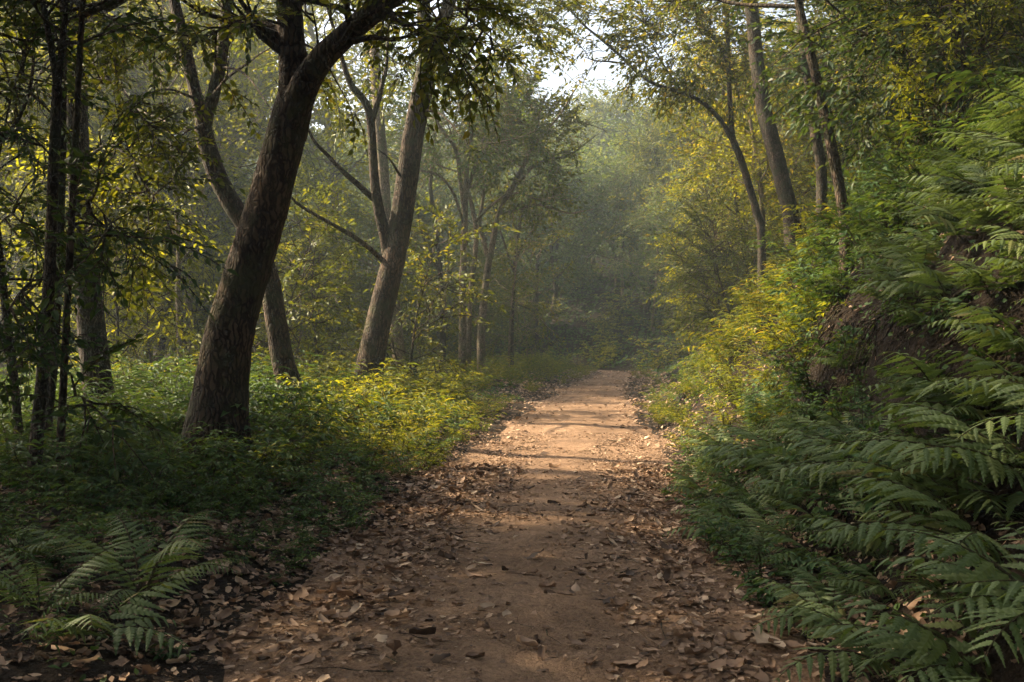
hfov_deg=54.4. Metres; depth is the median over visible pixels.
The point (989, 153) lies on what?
fern
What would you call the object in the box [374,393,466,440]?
grassy plant
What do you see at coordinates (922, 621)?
fallen leaf
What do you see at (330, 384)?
shrub
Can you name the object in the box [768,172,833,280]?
sapling
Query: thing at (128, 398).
grassy plant
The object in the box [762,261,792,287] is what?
grassy plant
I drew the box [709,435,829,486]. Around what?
fern
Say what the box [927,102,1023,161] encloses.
fern
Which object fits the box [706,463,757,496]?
leafy seedling
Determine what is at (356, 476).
leafy seedling
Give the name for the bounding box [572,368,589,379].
grassy plant
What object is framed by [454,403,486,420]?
shrub
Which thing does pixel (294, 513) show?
leafy seedling
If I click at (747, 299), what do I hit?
shrub
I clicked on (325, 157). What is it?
forest tree
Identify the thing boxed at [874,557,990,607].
fern
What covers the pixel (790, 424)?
fern
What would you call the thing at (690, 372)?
grassy plant
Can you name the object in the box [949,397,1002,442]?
leafy seedling
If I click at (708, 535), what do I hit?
leafy seedling
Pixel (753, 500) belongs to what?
fern
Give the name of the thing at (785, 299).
shrub
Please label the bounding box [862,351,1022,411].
fern
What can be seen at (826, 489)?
fern
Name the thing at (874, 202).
fern
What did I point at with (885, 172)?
leafy seedling
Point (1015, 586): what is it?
fern
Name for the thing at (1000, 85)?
fern
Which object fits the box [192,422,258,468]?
leafy seedling
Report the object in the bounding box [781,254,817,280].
leafy seedling
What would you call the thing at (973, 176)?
fern
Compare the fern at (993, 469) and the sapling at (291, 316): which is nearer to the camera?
the fern at (993, 469)
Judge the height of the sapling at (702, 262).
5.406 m
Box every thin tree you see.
[0,0,134,447]
[0,0,238,494]
[0,0,277,501]
[44,0,245,466]
[745,0,1023,191]
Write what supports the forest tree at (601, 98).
on the ground at (1000, 672)
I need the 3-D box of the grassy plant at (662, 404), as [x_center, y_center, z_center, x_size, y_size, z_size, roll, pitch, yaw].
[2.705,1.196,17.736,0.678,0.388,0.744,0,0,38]
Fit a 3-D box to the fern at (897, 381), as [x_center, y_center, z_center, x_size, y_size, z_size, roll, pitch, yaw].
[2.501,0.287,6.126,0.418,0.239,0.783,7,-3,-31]
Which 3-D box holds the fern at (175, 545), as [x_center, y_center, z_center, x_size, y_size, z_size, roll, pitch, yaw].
[-1.937,1.130,5.083,1.237,0.447,1.433,0,0,-17]
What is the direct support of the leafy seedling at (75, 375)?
on the ground at (1000, 672)
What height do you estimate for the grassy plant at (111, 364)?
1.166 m
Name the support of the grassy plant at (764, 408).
on the ground at (1000, 672)
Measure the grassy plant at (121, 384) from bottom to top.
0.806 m
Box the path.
[222,369,825,681]
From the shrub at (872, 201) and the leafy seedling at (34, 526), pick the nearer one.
the leafy seedling at (34, 526)
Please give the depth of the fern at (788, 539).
5.89 m
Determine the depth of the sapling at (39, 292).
30.04 m
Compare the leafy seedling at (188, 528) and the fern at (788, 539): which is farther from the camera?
the leafy seedling at (188, 528)
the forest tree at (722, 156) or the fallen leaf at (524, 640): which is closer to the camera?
the fallen leaf at (524, 640)
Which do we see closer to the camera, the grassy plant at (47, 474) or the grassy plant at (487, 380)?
the grassy plant at (47, 474)
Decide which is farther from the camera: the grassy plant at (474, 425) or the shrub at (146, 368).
the shrub at (146, 368)
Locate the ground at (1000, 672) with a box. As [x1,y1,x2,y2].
[0,100,1023,681]
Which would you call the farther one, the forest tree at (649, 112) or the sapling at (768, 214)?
the forest tree at (649, 112)
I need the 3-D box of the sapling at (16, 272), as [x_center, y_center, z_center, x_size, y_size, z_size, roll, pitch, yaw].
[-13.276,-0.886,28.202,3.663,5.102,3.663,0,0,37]
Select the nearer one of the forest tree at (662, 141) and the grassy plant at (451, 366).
the grassy plant at (451, 366)
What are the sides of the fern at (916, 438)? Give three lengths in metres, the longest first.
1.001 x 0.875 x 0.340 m
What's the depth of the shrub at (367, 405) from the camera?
13.45 m
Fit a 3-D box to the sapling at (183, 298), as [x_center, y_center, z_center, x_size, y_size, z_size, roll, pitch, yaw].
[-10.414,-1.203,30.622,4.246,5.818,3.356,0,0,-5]
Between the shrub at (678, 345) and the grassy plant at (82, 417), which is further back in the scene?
the shrub at (678, 345)
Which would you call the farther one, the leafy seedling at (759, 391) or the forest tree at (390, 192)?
the forest tree at (390, 192)
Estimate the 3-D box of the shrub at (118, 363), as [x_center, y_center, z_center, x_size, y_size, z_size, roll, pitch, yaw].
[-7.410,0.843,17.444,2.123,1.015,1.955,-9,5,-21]
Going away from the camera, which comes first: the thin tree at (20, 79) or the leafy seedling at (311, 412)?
the thin tree at (20, 79)
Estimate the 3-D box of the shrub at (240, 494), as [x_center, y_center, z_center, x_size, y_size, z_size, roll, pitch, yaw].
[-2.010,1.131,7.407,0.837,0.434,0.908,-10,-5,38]
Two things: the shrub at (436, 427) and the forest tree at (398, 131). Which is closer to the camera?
the shrub at (436, 427)
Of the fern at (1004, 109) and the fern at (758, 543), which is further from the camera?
the fern at (1004, 109)
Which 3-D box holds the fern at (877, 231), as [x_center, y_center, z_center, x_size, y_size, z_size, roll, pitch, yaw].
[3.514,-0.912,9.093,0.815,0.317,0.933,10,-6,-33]
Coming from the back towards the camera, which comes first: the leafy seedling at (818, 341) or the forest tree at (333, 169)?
the forest tree at (333, 169)
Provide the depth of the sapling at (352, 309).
50.41 m
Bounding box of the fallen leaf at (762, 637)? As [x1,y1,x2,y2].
[752,625,785,649]
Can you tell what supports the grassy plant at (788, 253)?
on the ground at (1000, 672)
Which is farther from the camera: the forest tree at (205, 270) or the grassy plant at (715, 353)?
the forest tree at (205, 270)
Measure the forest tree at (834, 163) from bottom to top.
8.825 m
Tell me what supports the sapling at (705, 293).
on the ground at (1000, 672)
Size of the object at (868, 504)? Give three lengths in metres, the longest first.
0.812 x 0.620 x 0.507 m
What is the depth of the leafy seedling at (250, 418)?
10.42 m
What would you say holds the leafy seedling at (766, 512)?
on the ground at (1000, 672)
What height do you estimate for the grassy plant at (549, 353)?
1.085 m
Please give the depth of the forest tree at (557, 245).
61.45 m
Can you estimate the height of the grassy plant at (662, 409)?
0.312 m
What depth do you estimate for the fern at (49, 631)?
4.26 m
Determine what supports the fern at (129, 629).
on the ground at (1000, 672)
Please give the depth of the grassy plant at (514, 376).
27.28 m
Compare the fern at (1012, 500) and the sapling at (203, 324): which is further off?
the sapling at (203, 324)
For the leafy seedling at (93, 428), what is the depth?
9.22 m
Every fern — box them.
[0,538,169,614]
[0,560,143,653]
[4,523,93,563]
[9,510,252,619]
[16,578,200,658]
[659,472,711,498]
[663,508,722,540]
[664,466,703,485]
[671,458,704,480]
[671,494,758,527]
[675,426,735,458]
[680,455,717,473]
[684,424,770,465]
[684,445,713,459]
[695,442,757,470]
[696,499,775,541]
[699,423,728,438]
[701,482,782,517]
[704,529,766,556]
[707,416,726,428]
[707,471,750,503]
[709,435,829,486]
[710,515,783,546]
[720,434,738,443]
[730,483,772,507]
[731,520,777,566]
[732,460,813,502]
[740,395,768,409]
[740,420,774,437]
[743,471,777,494]
[744,388,766,400]
[744,480,795,507]
[745,502,799,547]
[746,488,777,509]
[749,576,849,638]
[752,355,785,366]
[752,417,796,435]
[753,461,812,487]
[754,531,833,570]
[757,413,790,427]
[760,499,832,535]
[762,433,886,490]
[763,444,813,470]
[764,472,806,506]
[765,414,823,441]
[766,557,828,580]
[767,565,836,601]
[769,433,804,451]
[770,416,808,428]
[770,600,940,681]
[773,398,818,421]
[774,420,808,441]
[777,422,856,458]
[784,306,818,320]
[785,437,943,517]
[787,471,858,502]
[790,427,844,457]
[794,495,903,556]
[796,514,880,556]
[800,582,991,681]
[803,347,849,368]
[804,409,855,432]
[805,561,901,612]
[809,605,912,660]
[811,476,1023,573]
[815,445,1023,520]
[816,422,846,436]
[819,264,843,281]
[821,425,866,450]
[823,560,895,598]
[826,402,1023,491]
[832,484,873,508]
[837,520,892,559]
[838,437,926,476]
[839,211,901,240]
[842,417,904,443]
[843,412,882,428]
[845,344,870,359]
[846,257,908,288]
[847,282,904,300]
[849,262,953,299]
[850,224,940,257]
[854,287,887,301]
[855,401,1023,471]
[858,230,911,257]
[859,245,940,271]
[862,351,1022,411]
[863,366,933,398]
[864,190,915,212]
[866,262,938,302]
[866,524,1023,667]
[868,373,1014,432]
[870,259,929,285]
[874,430,959,480]
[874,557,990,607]
[878,241,936,265]
[879,295,954,328]
[880,255,925,273]
[885,227,934,246]
[886,179,972,211]
[887,201,999,241]
[892,459,948,487]
[901,162,995,195]
[901,230,943,252]
[903,261,961,284]
[904,461,968,488]
[905,151,963,176]
[905,204,971,230]
[907,198,964,214]
[913,207,959,221]
[917,165,994,198]
[919,469,977,502]
[922,306,1012,333]
[924,505,980,531]
[925,349,1023,415]
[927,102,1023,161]
[927,199,962,222]
[928,169,1023,228]
[930,151,1005,174]
[931,269,970,288]
[936,302,1023,357]
[937,254,1023,296]
[938,195,983,214]
[938,198,992,219]
[938,369,1013,407]
[939,254,999,282]
[950,521,1023,608]
[953,127,1003,156]
[953,129,1003,158]
[954,376,1023,445]
[955,109,1017,154]
[955,213,1020,236]
[958,170,998,182]
[959,488,1023,520]
[962,168,1023,208]
[962,243,1023,278]
[966,132,1001,157]
[967,225,1023,261]
[967,426,1023,465]
[968,88,1023,143]
[968,146,1022,169]
[971,137,1023,188]
[972,138,1023,162]
[973,194,1023,225]
[975,66,1023,94]
[983,92,1023,111]
[984,360,1023,382]
[985,100,1021,123]
[990,178,1020,193]
[991,157,1023,169]
[993,454,1023,476]
[1003,77,1023,113]
[1003,215,1023,231]
[1005,189,1023,222]
[1013,206,1023,252]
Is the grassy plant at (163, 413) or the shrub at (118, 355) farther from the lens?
the shrub at (118, 355)
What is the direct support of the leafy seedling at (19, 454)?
on the ground at (1000, 672)
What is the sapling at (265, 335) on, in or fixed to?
on the ground at (1000, 672)
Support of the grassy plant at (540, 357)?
on the ground at (1000, 672)
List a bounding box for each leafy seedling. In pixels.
[0,367,57,400]
[0,398,28,450]
[0,427,66,488]
[0,435,113,509]
[0,494,23,523]
[9,512,54,545]
[36,423,139,497]
[38,431,142,494]
[45,474,115,528]
[46,433,118,485]
[49,506,117,555]
[53,444,170,512]
[54,369,82,419]
[55,418,120,457]
[99,432,172,490]
[100,383,163,417]
[108,499,169,545]
[114,365,151,403]
[115,452,193,504]
[124,365,173,382]
[148,641,194,661]
[153,387,192,432]
[156,381,191,403]
[156,384,191,446]
[168,523,201,537]
[175,409,271,443]
[176,431,259,484]
[177,521,218,554]
[187,381,295,443]
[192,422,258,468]
[220,403,327,466]
[220,537,256,566]
[233,438,284,481]
[249,373,309,424]
[249,386,311,433]
[256,383,354,444]
[259,406,353,457]
[260,382,333,432]
[265,568,294,585]
[267,465,311,491]
[273,502,311,531]
[280,462,340,506]
[285,479,338,522]
[286,394,342,438]
[306,504,348,537]
[315,481,346,493]
[326,392,370,422]
[326,439,358,453]
[336,464,373,487]
[341,505,364,524]
[353,390,399,432]
[356,473,397,497]
[369,399,412,427]
[378,485,400,493]
[380,383,416,413]
[408,407,451,434]
[444,396,478,418]
[447,423,468,436]
[473,390,491,408]
[661,473,744,518]
[666,446,696,473]
[670,370,689,388]
[676,438,724,471]
[680,504,752,561]
[689,521,743,544]
[690,432,752,476]
[691,455,749,489]
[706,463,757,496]
[708,486,726,497]
[709,488,756,518]
[715,530,780,587]
[721,503,775,529]
[731,402,765,430]
[736,578,805,607]
[737,393,788,426]
[738,373,778,407]
[747,415,805,470]
[747,427,779,445]
[749,401,785,427]
[760,261,849,316]
[760,493,788,516]
[763,551,818,576]
[765,371,786,389]
[766,382,786,414]
[769,349,792,369]
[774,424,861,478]
[779,362,806,399]
[780,291,825,330]
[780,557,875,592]
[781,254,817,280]
[782,242,863,303]
[782,360,806,389]
[784,259,814,286]
[784,468,853,543]
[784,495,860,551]
[787,328,803,349]
[791,227,855,275]
[791,327,818,350]
[791,390,837,439]
[791,435,828,461]
[792,297,820,328]
[793,246,838,285]
[797,536,856,571]
[804,318,842,356]
[808,386,851,424]
[809,225,838,260]
[817,414,852,426]
[820,331,868,369]
[821,431,876,479]
[823,323,871,367]
[824,255,877,295]
[828,422,896,460]
[835,229,867,250]
[835,236,876,270]
[839,374,868,402]
[841,391,883,436]
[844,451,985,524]
[845,233,872,257]
[845,427,878,445]
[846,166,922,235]
[846,381,874,414]
[847,189,872,219]
[847,189,882,223]
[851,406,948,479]
[861,156,903,187]
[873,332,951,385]
[876,293,921,331]
[876,503,921,540]
[883,297,907,309]
[896,160,925,199]
[905,375,961,414]
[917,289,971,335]
[928,113,996,177]
[940,98,982,152]
[948,153,1002,184]
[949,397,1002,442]
[952,104,1002,160]
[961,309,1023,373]
[994,43,1023,65]
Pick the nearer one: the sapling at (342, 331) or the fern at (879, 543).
the fern at (879, 543)
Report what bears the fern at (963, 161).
on the ground at (1000, 672)
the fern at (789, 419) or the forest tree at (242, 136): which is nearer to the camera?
the fern at (789, 419)
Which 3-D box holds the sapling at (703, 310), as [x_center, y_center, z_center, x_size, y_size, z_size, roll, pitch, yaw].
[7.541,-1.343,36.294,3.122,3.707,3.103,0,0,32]
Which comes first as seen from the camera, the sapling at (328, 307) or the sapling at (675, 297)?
the sapling at (328, 307)
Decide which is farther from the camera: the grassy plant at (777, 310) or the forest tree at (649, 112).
the forest tree at (649, 112)
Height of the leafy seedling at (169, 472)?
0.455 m
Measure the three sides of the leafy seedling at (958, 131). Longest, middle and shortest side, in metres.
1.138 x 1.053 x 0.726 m
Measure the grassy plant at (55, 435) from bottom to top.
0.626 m
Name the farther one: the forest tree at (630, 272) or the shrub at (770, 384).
the forest tree at (630, 272)
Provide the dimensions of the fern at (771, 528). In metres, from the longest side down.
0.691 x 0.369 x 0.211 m
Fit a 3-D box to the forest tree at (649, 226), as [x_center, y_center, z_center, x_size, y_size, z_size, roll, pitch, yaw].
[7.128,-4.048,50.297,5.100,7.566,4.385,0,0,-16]
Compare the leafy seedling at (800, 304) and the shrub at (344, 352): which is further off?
the shrub at (344, 352)
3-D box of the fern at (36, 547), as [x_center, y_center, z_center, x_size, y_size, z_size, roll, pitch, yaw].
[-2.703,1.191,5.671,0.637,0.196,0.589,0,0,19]
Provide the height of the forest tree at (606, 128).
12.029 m
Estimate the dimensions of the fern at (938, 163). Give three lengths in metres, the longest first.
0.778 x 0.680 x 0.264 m
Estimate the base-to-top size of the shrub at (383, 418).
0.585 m
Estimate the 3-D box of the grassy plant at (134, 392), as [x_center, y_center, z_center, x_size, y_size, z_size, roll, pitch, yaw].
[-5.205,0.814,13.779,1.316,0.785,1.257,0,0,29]
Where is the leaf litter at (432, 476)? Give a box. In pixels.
[0,174,1023,681]
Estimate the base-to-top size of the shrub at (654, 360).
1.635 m
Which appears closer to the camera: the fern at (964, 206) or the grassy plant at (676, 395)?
the fern at (964, 206)
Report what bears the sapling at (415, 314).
on the ground at (1000, 672)
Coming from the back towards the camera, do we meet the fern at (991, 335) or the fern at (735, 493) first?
the fern at (735, 493)
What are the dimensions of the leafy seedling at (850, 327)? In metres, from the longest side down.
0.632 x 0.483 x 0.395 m
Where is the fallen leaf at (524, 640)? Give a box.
[516,633,537,645]
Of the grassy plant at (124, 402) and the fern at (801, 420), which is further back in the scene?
the grassy plant at (124, 402)
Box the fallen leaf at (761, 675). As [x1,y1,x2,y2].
[754,668,768,681]
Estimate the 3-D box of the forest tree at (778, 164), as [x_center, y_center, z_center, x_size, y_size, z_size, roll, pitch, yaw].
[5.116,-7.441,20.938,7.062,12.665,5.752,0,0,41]
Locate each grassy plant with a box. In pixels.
[0,351,148,395]
[0,368,59,412]
[0,371,164,441]
[0,372,154,416]
[0,385,158,444]
[0,386,77,447]
[0,404,57,451]
[0,413,97,460]
[0,424,77,464]
[0,429,142,496]
[0,471,117,555]
[0,488,66,537]
[2,391,89,468]
[2,405,84,441]
[3,354,71,390]
[10,369,155,399]
[23,393,176,441]
[29,365,260,449]
[31,372,169,392]
[55,364,194,438]
[56,365,161,391]
[56,391,189,452]
[58,346,195,388]
[69,364,188,410]
[69,370,163,405]
[69,381,191,432]
[75,344,198,402]
[77,360,191,405]
[77,430,191,479]
[95,429,250,487]
[106,360,290,437]
[109,408,256,452]
[111,349,196,385]
[115,378,147,403]
[131,369,333,449]
[139,382,391,456]
[149,364,259,390]
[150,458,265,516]
[155,356,274,388]
[161,359,273,397]
[164,350,320,397]
[190,372,314,414]
[208,443,331,506]
[244,510,302,539]
[249,374,375,445]
[250,352,391,405]
[250,380,362,451]
[251,352,351,392]
[251,364,332,383]
[252,361,353,395]
[254,345,332,375]
[260,531,320,556]
[271,431,352,474]
[277,428,370,464]
[278,393,365,426]
[296,348,352,378]
[301,383,371,413]
[307,399,415,450]
[320,350,350,369]
[338,438,414,471]
[341,358,446,403]
[353,386,451,430]
[363,441,435,477]
[368,439,425,473]
[371,395,421,422]
[373,424,439,455]
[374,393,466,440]
[398,379,433,399]
[404,390,474,431]
[405,347,436,364]
[405,384,473,417]
[411,440,447,462]
[412,398,478,424]
[413,352,448,373]
[414,351,454,373]
[414,375,476,403]
[422,427,466,448]
[425,356,473,376]
[434,364,490,400]
[455,394,487,413]
[459,353,508,384]
[459,409,505,433]
[460,369,500,388]
[463,368,503,391]
[463,396,496,412]
[468,392,514,418]
[472,355,514,375]
[484,392,517,411]
[486,358,524,377]
[487,351,535,373]
[489,359,530,378]
[491,364,527,386]
[492,355,534,374]
[514,351,554,364]
[521,346,564,361]
[521,352,553,372]
[524,381,544,393]
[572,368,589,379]
[633,397,673,413]
[634,350,667,361]
[640,385,678,404]
[640,402,683,426]
[645,401,677,417]
[647,398,677,416]
[649,396,696,417]
[655,405,693,425]
[659,374,704,396]
[659,388,678,398]
[663,408,710,430]
[664,431,701,451]
[670,354,713,378]
[670,372,709,395]
[670,377,706,401]
[676,370,712,400]
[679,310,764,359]
[680,322,740,362]
[681,354,717,377]
[685,350,711,372]
[695,345,725,365]
[697,339,739,363]
[697,385,730,411]
[700,377,756,408]
[703,323,734,347]
[704,308,748,334]
[710,342,746,367]
[710,410,763,440]
[720,274,804,322]
[724,310,746,325]
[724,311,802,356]
[725,314,783,358]
[725,335,767,365]
[728,284,761,303]
[731,398,789,427]
[734,265,807,312]
[736,297,770,322]
[736,348,788,390]
[742,295,766,318]
[744,265,781,290]
[746,312,791,354]
[748,264,789,289]
[749,373,780,392]
[751,400,783,418]
[757,291,793,336]
[760,286,813,320]
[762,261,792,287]
[764,284,817,308]
[767,240,818,289]
[773,227,803,257]
[810,204,838,235]
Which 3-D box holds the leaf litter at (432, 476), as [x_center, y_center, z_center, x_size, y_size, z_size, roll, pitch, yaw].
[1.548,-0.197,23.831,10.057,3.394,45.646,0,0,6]
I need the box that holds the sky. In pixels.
[129,0,837,181]
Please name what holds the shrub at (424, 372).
on the ground at (1000, 672)
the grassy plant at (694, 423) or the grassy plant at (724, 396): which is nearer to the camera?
the grassy plant at (724, 396)
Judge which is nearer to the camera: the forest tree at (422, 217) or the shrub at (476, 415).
the shrub at (476, 415)
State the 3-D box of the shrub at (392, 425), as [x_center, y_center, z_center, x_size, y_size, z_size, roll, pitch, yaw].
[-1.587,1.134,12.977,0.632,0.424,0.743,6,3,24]
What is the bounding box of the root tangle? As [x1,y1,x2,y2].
[759,267,1023,480]
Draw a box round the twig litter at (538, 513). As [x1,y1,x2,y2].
[28,297,980,671]
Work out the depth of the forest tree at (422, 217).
56.70 m
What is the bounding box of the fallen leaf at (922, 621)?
[919,618,929,627]
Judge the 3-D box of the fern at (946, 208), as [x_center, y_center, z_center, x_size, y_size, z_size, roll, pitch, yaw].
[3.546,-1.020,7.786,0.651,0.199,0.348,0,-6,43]
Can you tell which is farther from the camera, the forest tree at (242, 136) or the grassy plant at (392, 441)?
the forest tree at (242, 136)
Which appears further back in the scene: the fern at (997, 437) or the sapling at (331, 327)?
the sapling at (331, 327)
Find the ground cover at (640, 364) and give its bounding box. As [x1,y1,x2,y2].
[0,160,1023,681]
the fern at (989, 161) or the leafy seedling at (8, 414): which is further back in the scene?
the leafy seedling at (8, 414)
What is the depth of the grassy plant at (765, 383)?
11.49 m
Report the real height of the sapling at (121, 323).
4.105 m
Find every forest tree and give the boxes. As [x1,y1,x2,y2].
[0,0,101,235]
[0,0,141,389]
[0,0,205,355]
[0,0,247,412]
[0,30,90,318]
[0,42,68,271]
[1,9,193,340]
[2,27,199,313]
[3,4,201,367]
[28,0,310,362]
[38,64,252,356]
[47,0,325,364]
[47,8,272,370]
[88,18,309,373]
[94,0,334,425]
[94,0,398,300]
[112,28,326,342]
[118,0,542,477]
[124,35,217,367]
[139,45,351,358]
[168,0,386,362]
[198,0,429,360]
[229,0,591,394]
[244,126,390,274]
[281,141,378,335]
[292,134,428,295]
[308,135,370,244]
[315,100,393,246]
[320,177,363,274]
[340,27,513,361]
[341,114,459,288]
[346,126,396,239]
[347,182,460,338]
[352,164,425,258]
[355,34,580,376]
[358,0,583,378]
[365,166,448,261]
[368,106,443,213]
[369,7,415,387]
[390,164,472,274]
[393,144,486,289]
[406,182,482,323]
[408,126,460,247]
[420,158,469,245]
[426,123,581,291]
[427,24,625,378]
[438,129,484,245]
[438,143,510,253]
[443,67,579,366]
[444,140,618,348]
[451,112,558,268]
[472,130,636,321]
[485,156,613,287]
[492,165,578,272]
[508,97,568,241]
[513,0,873,300]
[532,109,625,253]
[549,77,641,249]
[551,102,690,292]
[558,92,660,228]
[560,140,645,268]
[565,149,658,273]
[567,153,656,298]
[571,67,660,199]
[573,88,617,126]
[599,107,712,315]
[605,121,667,278]
[605,187,686,333]
[607,162,669,249]
[610,0,999,284]
[611,167,708,315]
[614,88,703,264]
[620,86,675,170]
[634,100,707,218]
[636,110,718,240]
[644,5,824,296]
[647,35,756,199]
[658,0,829,222]
[668,29,809,260]
[668,113,733,195]
[688,0,1021,249]
[688,117,756,246]
[703,123,737,212]
[705,32,842,201]
[744,59,846,211]
[745,0,879,265]
[748,1,901,173]
[749,9,857,209]
[782,0,975,154]
[810,7,900,160]
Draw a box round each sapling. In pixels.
[0,123,76,388]
[0,128,217,376]
[0,220,77,376]
[9,212,126,374]
[9,276,78,384]
[12,269,72,364]
[14,213,138,364]
[28,242,158,374]
[63,229,154,357]
[70,240,175,367]
[76,257,175,361]
[101,213,200,364]
[105,306,155,363]
[123,212,229,362]
[131,201,230,363]
[138,288,213,364]
[152,274,206,353]
[173,276,259,360]
[181,260,225,336]
[192,181,379,381]
[193,281,215,338]
[223,238,340,367]
[232,161,376,370]
[252,309,301,362]
[255,292,304,353]
[257,292,327,355]
[260,212,372,369]
[279,244,370,358]
[287,200,378,360]
[289,308,326,356]
[296,296,354,362]
[300,243,375,370]
[309,278,352,352]
[314,170,433,360]
[319,197,520,397]
[343,285,369,352]
[348,275,436,379]
[385,308,424,366]
[388,279,434,361]
[390,276,448,361]
[400,255,452,361]
[415,271,489,359]
[417,290,473,358]
[419,270,516,361]
[432,242,507,361]
[441,229,522,359]
[450,271,504,348]
[453,167,589,376]
[453,262,514,352]
[493,263,566,373]
[640,179,720,316]
[642,216,751,346]
[647,145,771,339]
[648,181,730,318]
[651,182,777,345]
[656,244,715,338]
[659,191,750,354]
[666,198,766,338]
[667,264,740,342]
[668,283,724,344]
[671,162,750,318]
[685,178,779,306]
[690,221,755,327]
[702,181,778,303]
[703,175,798,286]
[703,194,783,327]
[719,123,828,273]
[719,141,845,295]
[730,125,832,278]
[731,188,835,289]
[740,82,866,217]
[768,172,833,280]
[770,17,890,241]
[827,57,879,177]
[831,0,982,152]
[834,30,902,189]
[835,0,1023,130]
[844,0,1023,148]
[844,58,898,186]
[847,0,1012,169]
[856,0,1023,155]
[865,0,1023,81]
[978,0,1023,71]
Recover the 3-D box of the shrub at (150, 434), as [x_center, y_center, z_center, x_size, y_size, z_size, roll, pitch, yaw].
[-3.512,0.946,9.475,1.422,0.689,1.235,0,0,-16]
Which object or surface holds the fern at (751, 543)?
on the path
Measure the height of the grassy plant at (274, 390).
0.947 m
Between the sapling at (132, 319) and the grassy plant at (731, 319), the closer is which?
the grassy plant at (731, 319)
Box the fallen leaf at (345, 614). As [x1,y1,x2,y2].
[328,612,354,617]
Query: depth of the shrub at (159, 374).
14.31 m
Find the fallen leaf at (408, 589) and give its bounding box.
[388,586,414,596]
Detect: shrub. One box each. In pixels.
[0,414,98,483]
[0,440,52,479]
[0,447,74,489]
[0,452,135,513]
[0,522,94,577]
[1,399,149,454]
[2,387,124,441]
[29,356,148,382]
[29,399,184,448]
[42,485,152,532]
[56,371,141,401]
[57,353,133,386]
[60,446,201,507]
[64,506,193,562]
[69,403,184,460]
[76,388,192,451]
[109,421,225,479]
[111,354,188,387]
[112,362,172,384]
[119,427,249,490]
[119,475,208,517]
[130,437,255,499]
[133,358,264,395]
[138,372,193,400]
[143,390,184,422]
[158,498,214,523]
[164,356,196,381]
[170,380,293,411]
[171,434,313,496]
[183,334,269,374]
[183,464,305,517]
[187,482,275,522]
[205,509,277,550]
[245,425,331,483]
[249,366,272,398]
[251,350,302,377]
[251,533,330,571]
[258,356,304,380]
[258,363,317,379]
[258,437,367,482]
[270,488,329,513]
[277,374,395,447]
[292,521,338,543]
[295,490,383,531]
[301,351,355,382]
[305,360,376,394]
[309,377,351,390]
[312,472,380,507]
[315,375,370,425]
[315,376,364,403]
[319,418,407,462]
[320,484,382,512]
[327,389,380,429]
[327,401,408,443]
[328,373,404,421]
[330,433,423,478]
[343,376,406,412]
[356,427,409,457]
[365,392,417,420]
[367,374,429,403]
[371,410,414,442]
[377,410,440,453]
[382,379,417,403]
[383,368,428,402]
[384,357,414,383]
[389,413,446,444]
[392,432,457,470]
[394,358,444,390]
[400,428,461,456]
[403,374,467,412]
[404,372,459,403]
[416,363,449,383]
[417,359,480,396]
[426,410,474,433]
[444,423,477,441]
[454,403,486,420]
[462,414,484,427]
[539,297,569,314]
[570,340,610,357]
[574,341,617,368]
[590,263,608,279]
[595,330,633,354]
[623,338,687,371]
[630,369,644,378]
[643,406,672,422]
[649,374,662,383]
[652,313,681,330]
[654,326,702,359]
[675,411,695,424]
[677,423,707,440]
[688,457,716,480]
[690,349,712,368]
[694,337,708,346]
[703,360,743,391]
[706,363,767,400]
[713,402,743,428]
[722,297,760,324]
[725,367,754,389]
[729,289,779,326]
[736,397,772,421]
[746,226,825,269]
[753,301,853,369]
[754,369,790,400]
[756,343,836,403]
[765,385,857,429]
[767,297,827,339]
[771,195,853,265]
[773,288,821,334]
[793,283,849,316]
[796,231,869,267]
[798,264,852,313]
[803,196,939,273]
[805,219,852,246]
[806,174,872,206]
[817,186,866,209]
[819,225,946,291]
[824,192,868,214]
[828,160,895,196]
[828,196,921,243]
[842,139,906,191]
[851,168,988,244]
[852,177,922,199]
[854,190,923,223]
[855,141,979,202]
[866,158,907,219]
[872,125,928,164]
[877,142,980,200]
[879,124,928,159]
[881,111,949,189]
[892,111,991,154]
[911,144,962,164]
[919,99,997,114]
[922,56,1022,166]
[925,144,956,163]
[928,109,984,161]
[936,98,1016,121]
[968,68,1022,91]
[977,42,1023,73]
[979,86,1015,111]
[987,27,1023,65]
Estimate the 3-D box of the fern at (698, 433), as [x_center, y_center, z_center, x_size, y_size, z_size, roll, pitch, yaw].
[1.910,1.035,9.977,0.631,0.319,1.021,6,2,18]
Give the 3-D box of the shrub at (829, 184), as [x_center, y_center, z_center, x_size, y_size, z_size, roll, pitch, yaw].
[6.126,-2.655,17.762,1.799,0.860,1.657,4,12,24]
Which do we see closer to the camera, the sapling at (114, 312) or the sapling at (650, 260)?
the sapling at (114, 312)
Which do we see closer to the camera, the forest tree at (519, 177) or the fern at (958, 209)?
the fern at (958, 209)
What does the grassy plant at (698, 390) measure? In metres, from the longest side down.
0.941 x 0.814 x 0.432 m
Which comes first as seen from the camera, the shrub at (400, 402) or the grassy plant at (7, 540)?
the grassy plant at (7, 540)
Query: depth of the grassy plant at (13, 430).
9.39 m
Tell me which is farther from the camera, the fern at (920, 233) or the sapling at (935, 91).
the sapling at (935, 91)
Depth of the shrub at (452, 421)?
14.41 m
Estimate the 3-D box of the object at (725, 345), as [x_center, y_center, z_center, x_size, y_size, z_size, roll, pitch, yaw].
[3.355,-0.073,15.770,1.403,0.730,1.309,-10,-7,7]
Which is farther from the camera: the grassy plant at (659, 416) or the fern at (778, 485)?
the grassy plant at (659, 416)
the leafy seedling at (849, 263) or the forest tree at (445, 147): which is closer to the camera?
the leafy seedling at (849, 263)

